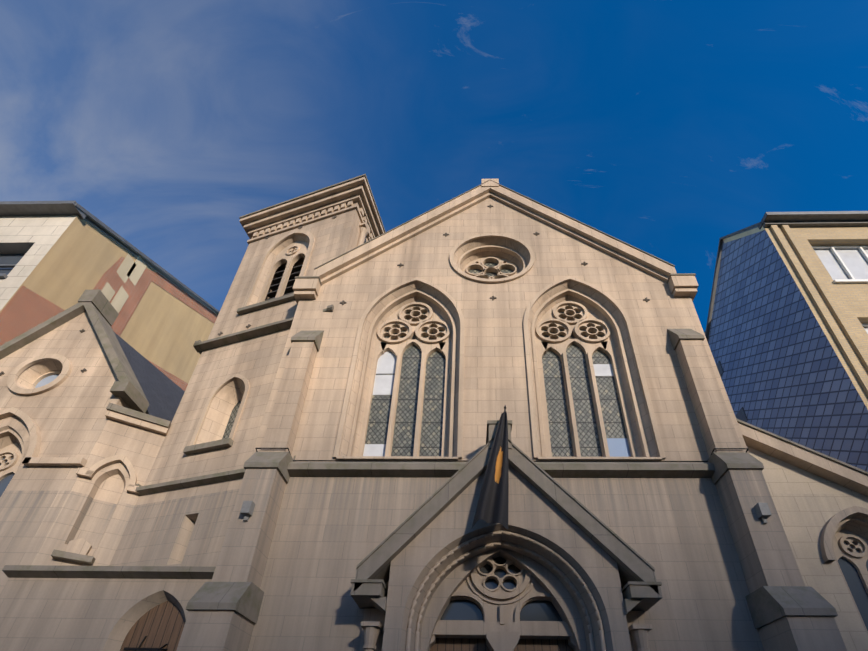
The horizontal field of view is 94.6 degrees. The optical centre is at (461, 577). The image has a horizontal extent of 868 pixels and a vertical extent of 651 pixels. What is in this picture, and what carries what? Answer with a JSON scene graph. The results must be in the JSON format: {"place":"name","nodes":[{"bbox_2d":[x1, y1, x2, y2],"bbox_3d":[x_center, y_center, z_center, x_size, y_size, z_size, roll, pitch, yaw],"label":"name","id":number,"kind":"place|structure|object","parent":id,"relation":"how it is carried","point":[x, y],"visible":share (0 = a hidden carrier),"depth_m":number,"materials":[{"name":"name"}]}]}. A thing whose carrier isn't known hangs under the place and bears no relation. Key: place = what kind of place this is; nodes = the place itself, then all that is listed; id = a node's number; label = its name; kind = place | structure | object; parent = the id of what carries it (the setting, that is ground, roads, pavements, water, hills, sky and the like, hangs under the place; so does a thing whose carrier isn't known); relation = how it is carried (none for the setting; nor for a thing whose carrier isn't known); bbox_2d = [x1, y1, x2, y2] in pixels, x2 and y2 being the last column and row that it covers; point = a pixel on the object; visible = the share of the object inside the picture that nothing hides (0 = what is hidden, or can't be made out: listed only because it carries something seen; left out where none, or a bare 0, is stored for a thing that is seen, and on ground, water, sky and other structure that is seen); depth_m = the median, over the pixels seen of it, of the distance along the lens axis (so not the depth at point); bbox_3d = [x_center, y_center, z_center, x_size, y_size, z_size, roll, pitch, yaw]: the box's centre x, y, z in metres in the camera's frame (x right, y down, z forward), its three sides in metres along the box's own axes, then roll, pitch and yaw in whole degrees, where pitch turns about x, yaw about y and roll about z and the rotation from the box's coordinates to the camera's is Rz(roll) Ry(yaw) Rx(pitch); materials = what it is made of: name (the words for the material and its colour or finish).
{"place":"outdoors","nodes":[
{"label":"outdoors","id":0,"kind":"place"},
{"bbox_2d":[0,215,76,310],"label":"building wall","id":1,"kind":"structure","parent":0,"point":[33,239],"depth_m":12.50,"materials":[{"name":"white stone"}]},
{"bbox_2d":[0,254,24,274],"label":"window","id":2,"kind":"structure","parent":1,"relation":"in","point":[10,258],"depth_m":12.51,"materials":[{"name":"grey glass"}]},
{"bbox_2d":[0,215,217,390],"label":"painted wall","id":3,"kind":"structure","parent":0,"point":[164,329],"depth_m":15.00,"materials":[{"name":"beige paint"}]},
{"bbox_2d":[101,253,146,312],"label":"painted wall patches","id":4,"kind":"object","parent":3,"relation":"attached to","point":[131,269],"visible":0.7,"depth_m":14.79,"materials":[{"name":"beige paint"}]},
{"bbox_2d":[84,218,188,293],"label":"building roof","id":5,"kind":"structure","parent":3,"relation":"on","point":[110,237],"depth_m":15.04,"materials":[{"name":"grey metal"}]},
{"bbox_2d":[0,201,219,314],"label":"roof edge","id":6,"kind":"object","parent":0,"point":[24,208],"visible":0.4,"depth_m":13.01,"materials":[{"name":"grey metal"}]},
{"bbox_2d":[0,0,867,331],"label":"sky","id":7,"kind":"structure","parent":0,"point":[668,129],"materials":[{"name":"blue"}]},
{"bbox_2d":[747,446,867,650],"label":"aisle wall","id":8,"kind":"structure","parent":0,"point":[808,505],"depth_m":7.67,"materials":[{"name":"beige stone"}]},
{"bbox_2d":[738,423,867,634],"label":"stone moldings","id":9,"kind":"structure","parent":8,"relation":"attached to","point":[833,547],"depth_m":7.82,"materials":[{"name":"beige stone"}]},
{"bbox_2d":[736,418,867,474],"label":"roof coping","id":10,"kind":"object","parent":9,"relation":"on","point":[803,447],"visible":0.11,"depth_m":8.12,"materials":[{"name":"grey stone"}]},
{"bbox_2d":[838,542,867,630],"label":"window","id":11,"kind":"structure","parent":8,"relation":"in","point":[854,583],"depth_m":7.41,"materials":[{"name":"grey glass"}]},
{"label":"church forecourt","id":12,"kind":"structure","parent":0,"visible":0},
{"bbox_2d":[0,578,211,650],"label":"porch wall","id":13,"kind":"structure","parent":12,"relation":"on","point":[69,614],"depth_m":6.83,"materials":[{"name":"beige stone"}]},
{"bbox_2d":[2,565,215,578],"bbox_3d":[-6.141,-0.124,7.037,3.800,0.230,0.140,0,-25,1],"label":"stone ledge","id":14,"kind":"object","parent":13,"relation":"attached to","point":[107,572],"visible":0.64,"depth_m":6.99,"materials":[{"name":"grey stone"}]},
{"bbox_2d":[120,601,184,650],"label":"porch door","id":15,"kind":"structure","parent":13,"relation":"in","point":[160,625],"depth_m":6.83,"materials":[{"name":"brown wood"}]},
{"bbox_2d":[124,636,167,650],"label":"door hinge","id":16,"kind":"object","parent":15,"relation":"attached to","point":[141,649],"visible":0.96,"depth_m":6.67,"materials":[{"name":"black metal"}]},
{"bbox_2d":[248,197,763,650],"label":"church facade wall","id":17,"kind":"structure","parent":12,"relation":"on","point":[330,534],"depth_m":7.93,"materials":[{"name":"beige stone"}]},
{"bbox_2d":[356,300,450,456],"bbox_3d":[-1.186,-4.820,9.338,1.920,5.381,0.190,0,-25,1],"label":"window tracery","id":18,"kind":"object","parent":17,"relation":"attached to","point":[427,347],"visible":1,"depth_m":9.61,"materials":[{"name":"beige stone"}]},
{"bbox_2d":[365,310,445,455],"bbox_3d":[-1.185,-4.802,9.374,2.000,5.480,0.001,0,-25,1],"label":"window glass","id":19,"kind":"object","parent":18,"relation":"in","point":[405,424],"visible":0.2,"depth_m":8.89,"materials":[{"name":"grey glass"}]},
{"bbox_2d":[363,351,613,455],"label":"window panes","id":20,"kind":"object","parent":18,"relation":"attached to","point":[386,364],"visible":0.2,"depth_m":9.29,"materials":[{"name":"white glass"}]},
{"bbox_2d":[463,257,519,278],"bbox_3d":[0.827,-8.351,11.012,1.680,1.680,0.160,0,-25,1],"label":"window tracery","id":21,"kind":"object","parent":17,"relation":"attached to","point":[479,263],"visible":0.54,"depth_m":11.08,"materials":[{"name":"beige stone"}]},
{"bbox_2d":[469,262,513,275],"bbox_3d":[0.828,-8.338,11.040,1.800,1.800,0.001,0,-25,1],"label":"window glass","id":22,"kind":"object","parent":21,"relation":"in","point":[488,264],"depth_m":11.15,"materials":[{"name":"grey glass"}]},
{"bbox_2d":[340,204,649,304],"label":"church wall anchors","id":23,"kind":"object","parent":17,"relation":"attached to","point":[343,302],"visible":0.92,"depth_m":10.45,"materials":[{"name":"black metal"}]},
{"bbox_2d":[292,179,698,304],"bbox_3d":[0.843,-9.414,11.381,9.960,5.720,0.930,0,-25,1],"label":"church gable coping","id":24,"kind":"object","parent":17,"relation":"on","point":[679,286],"visible":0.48,"depth_m":10.78,"materials":[{"name":"beige stone"}]},
{"bbox_2d":[333,233,665,460],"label":"window surrounds","id":25,"kind":"object","parent":17,"relation":"attached to","point":[604,311],"visible":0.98,"depth_m":9.09,"materials":[{"name":"beige stone"}]},
{"bbox_2d":[287,462,714,477],"bbox_3d":[0.707,-2.086,7.566,8.120,0.330,0.150,0,-25,1],"label":"string course","id":26,"kind":"object","parent":17,"relation":"attached to","point":[551,469],"visible":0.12,"depth_m":7.51,"materials":[{"name":"grey stone"}]},
{"bbox_2d":[255,448,747,461],"bbox_3d":[0.705,-2.225,7.425,9.264,0.479,0.489,0,-25,1],"label":"ledge","id":27,"kind":"object","parent":26,"relation":"on","point":[468,460],"visible":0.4,"depth_m":7.67,"materials":[{"name":"beige stone"}]},
{"bbox_2d":[430,638,573,650],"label":"doors","id":28,"kind":"structure","parent":17,"relation":"attached to","point":[458,644],"depth_m":6.50,"materials":[{"name":"brown wood"}]},
{"bbox_2d":[176,340,846,650],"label":"buttresses","id":29,"kind":"structure","parent":17,"relation":"attached to","point":[766,557],"depth_m":6.72,"materials":[{"name":"beige stone"}]},
{"bbox_2d":[240,501,771,523],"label":"floodlights","id":30,"kind":"object","parent":29,"relation":"attached to","point":[763,512],"visible":1,"depth_m":6.61,"materials":[{"name":"grey metal"}]},
{"bbox_2d":[186,329,837,628],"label":"buttress caps","id":31,"kind":"object","parent":29,"relation":"on","point":[767,605],"visible":0.81,"depth_m":6.15,"materials":[{"name":"grey stone"}]},
{"bbox_2d":[535,299,638,456],"bbox_3d":[2.713,-4.789,9.258,1.920,5.381,0.190,0,-25,1],"label":"window tracery","id":32,"kind":"object","parent":17,"relation":"attached to","point":[555,323],"visible":0.92,"depth_m":9.52,"materials":[{"name":"beige stone"}]},
{"bbox_2d":[542,309,626,456],"bbox_3d":[2.714,-4.771,9.293,2.000,5.480,0.001,0,-25,1],"label":"window glass","id":33,"kind":"object","parent":32,"relation":"in","point":[560,432],"visible":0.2,"depth_m":8.88,"materials":[{"name":"grey glass"}]},
{"bbox_2d":[607,438,630,456],"bbox_3d":[3.262,-2.653,8.290,0.520,0.650,0.001,0,-25,1],"label":"window pane","id":34,"kind":"object","parent":32,"relation":"attached to","point":[618,447],"visible":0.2,"depth_m":8.32,"materials":[{"name":"blue"}]},
{"bbox_2d":[382,465,631,650],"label":"portal gable wall","id":35,"kind":"structure","parent":12,"relation":"on","point":[534,513],"depth_m":6.42,"materials":[{"name":"beige stone"}]},
{"bbox_2d":[471,412,508,528],"bbox_3d":[0.498,-1.919,6.725,0.640,2.490,0.150,0,-25,1],"label":"flag","id":36,"kind":"object","parent":35,"relation":"attached to","point":[492,504],"visible":1,"depth_m":6.56,"materials":[{"name":"fabric"}]},
{"bbox_2d":[430,556,575,650],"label":"portal tracery","id":37,"kind":"object","parent":35,"relation":"in","point":[500,626],"depth_m":6.64,"materials":[{"name":"beige stone"}]},
{"bbox_2d":[405,531,605,650],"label":"portal arch rolls","id":38,"kind":"object","parent":35,"relation":"attached to","point":[528,551],"visible":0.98,"depth_m":6.38,"materials":[{"name":"grey stone"}]},
{"bbox_2d":[359,608,652,650],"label":"portal colonnettes","id":39,"kind":"object","parent":35,"relation":"attached to","point":[373,624],"visible":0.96,"depth_m":5.94,"materials":[{"name":"grey stone"}]},
{"bbox_2d":[350,420,662,614],"bbox_3d":[0.684,-1.057,6.844,4.620,3.627,0.590,0,-25,1],"label":"portal gable coping","id":40,"kind":"object","parent":35,"relation":"on","point":[376,564],"visible":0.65,"depth_m":6.39,"materials":[{"name":"grey stone"}]},
{"label":"ground","id":41,"kind":"structure","parent":0,"visible":0},
{"bbox_2d":[0,311,147,593],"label":"gable wall","id":42,"kind":"structure","parent":41,"relation":"on","point":[67,416],"depth_m":9.04,"materials":[{"name":"beige stone"}]},
{"bbox_2d":[0,457,14,496],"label":"window glass","id":43,"kind":"object","parent":42,"relation":"in","point":[4,482],"depth_m":8.75,"materials":[{"name":"glass"}]},
{"bbox_2d":[0,354,86,497],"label":"window moldings","id":44,"kind":"structure","parent":42,"relation":"attached to","point":[12,466],"depth_m":9.01,"materials":[{"name":"beige stone"}]},
{"bbox_2d":[0,329,86,375],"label":"chapel anchors","id":45,"kind":"object","parent":42,"relation":"attached to","point":[82,371],"visible":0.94,"depth_m":9.72,"materials":[{"name":"black metal"}]},
{"bbox_2d":[35,374,58,387],"bbox_3d":[-10.176,-4.796,9.936,1.000,1.000,0.001,0,-25,1],"label":"round window glass","id":46,"kind":"object","parent":42,"relation":"in","point":[46,380],"depth_m":10.01,"materials":[{"name":"glass"}]},
{"bbox_2d":[0,289,148,412],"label":"gable coping","id":47,"kind":"object","parent":42,"relation":"on","point":[99,308],"visible":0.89,"depth_m":10.18,"materials":[{"name":"grey stone"}]},
{"bbox_2d":[113,331,184,421],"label":"roof","id":48,"kind":"structure","parent":42,"relation":"on","point":[164,393],"depth_m":11.36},
{"bbox_2d":[32,419,164,565],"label":"wall","id":49,"kind":"structure","parent":41,"relation":"on","point":[96,510],"depth_m":8.45,"materials":[{"name":"beige stone"}]},
{"bbox_2d":[51,402,170,564],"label":"stone ledges","id":50,"kind":"object","parent":49,"relation":"attached to","point":[72,557],"visible":0.71,"depth_m":9.05,"materials":[{"name":"grey stone"}]},
{"bbox_2d":[66,410,168,554],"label":"stone moldings","id":51,"kind":"structure","parent":49,"relation":"attached to","point":[82,546],"depth_m":8.71,"materials":[{"name":"beige stone"}]},
{"bbox_2d":[109,202,367,566],"bbox_3d":[-4.705,-2.785,10.731,3.800,17.300,3.800,-5,-26,13],"label":"tower shaft","id":52,"kind":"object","parent":41,"relation":"on","point":[188,526],"visible":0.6,"depth_m":9.31,"materials":[{"name":"beige stone"}]},
{"bbox_2d":[222,400,241,438],"bbox_3d":[-5.452,-3.881,9.709,0.600,2.000,0.001,-5,-26,13],"label":"window glass","id":53,"kind":"object","parent":52,"relation":"in","point":[228,429],"depth_m":9.71,"materials":[{"name":"grey glass"}]},
{"bbox_2d":[135,174,385,495],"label":"tower ledges","id":54,"kind":"object","parent":52,"relation":"attached to","point":[199,346],"visible":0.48,"depth_m":10.13,"materials":[{"name":"grey stone"}]},
{"bbox_2d":[218,216,336,335],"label":"tower anchors","id":55,"kind":"object","parent":52,"relation":"attached to","point":[249,325],"visible":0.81,"depth_m":12.18,"materials":[{"name":"black metal"}]},
{"bbox_2d":[257,241,308,302],"bbox_3d":[-5.168,-8.988,11.816,1.360,3.345,0.150,-5,-26,13],"label":"window tracery","id":56,"kind":"object","parent":52,"relation":"in","point":[291,255],"visible":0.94,"depth_m":12.08,"materials":[{"name":"beige stone"}]},
{"bbox_2d":[265,265,301,300],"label":"louvers","id":57,"kind":"object","parent":52,"relation":"in","point":[296,271],"visible":0.1,"depth_m":12.01,"materials":[{"name":"black wood"}]},
{"bbox_2d":[189,177,383,445],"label":"tower moldings","id":58,"kind":"structure","parent":52,"relation":"attached to","point":[303,211],"depth_m":12.42,"materials":[{"name":"beige stone"}]},
{"bbox_2d":[704,225,867,408],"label":"building wall","id":59,"kind":"structure","parent":41,"relation":"on","point":[840,312],"depth_m":11.15,"materials":[{"name":"beige paint"}]},
{"bbox_2d":[705,222,761,421],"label":"building verge","id":60,"kind":"structure","parent":59,"relation":"attached to","point":[740,414],"depth_m":14.86,"materials":[{"name":"stone"}]},
{"bbox_2d":[723,226,764,242],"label":"wall","id":61,"kind":"structure","parent":59,"relation":"attached to","point":[743,234],"depth_m":13.58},
{"bbox_2d":[708,228,867,471],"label":"slate wall cladding","id":62,"kind":"structure","parent":59,"relation":"attached to","point":[785,375],"depth_m":12.02,"materials":[{"name":"tile"}]},
{"bbox_2d":[758,211,867,228],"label":"building eaves","id":63,"kind":"object","parent":59,"relation":"attached to","point":[828,219],"visible":1,"depth_m":12.51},
{"bbox_2d":[812,245,867,326],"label":"window frame","id":64,"kind":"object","parent":59,"relation":"attached to","point":[852,279],"depth_m":12.15,"materials":[{"name":"white paint"}]},
{"bbox_2d":[814,249,867,333],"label":"window","id":65,"kind":"structure","parent":64,"relation":"in","point":[855,262],"depth_m":12.17,"materials":[{"name":"white glass"}]}
]}

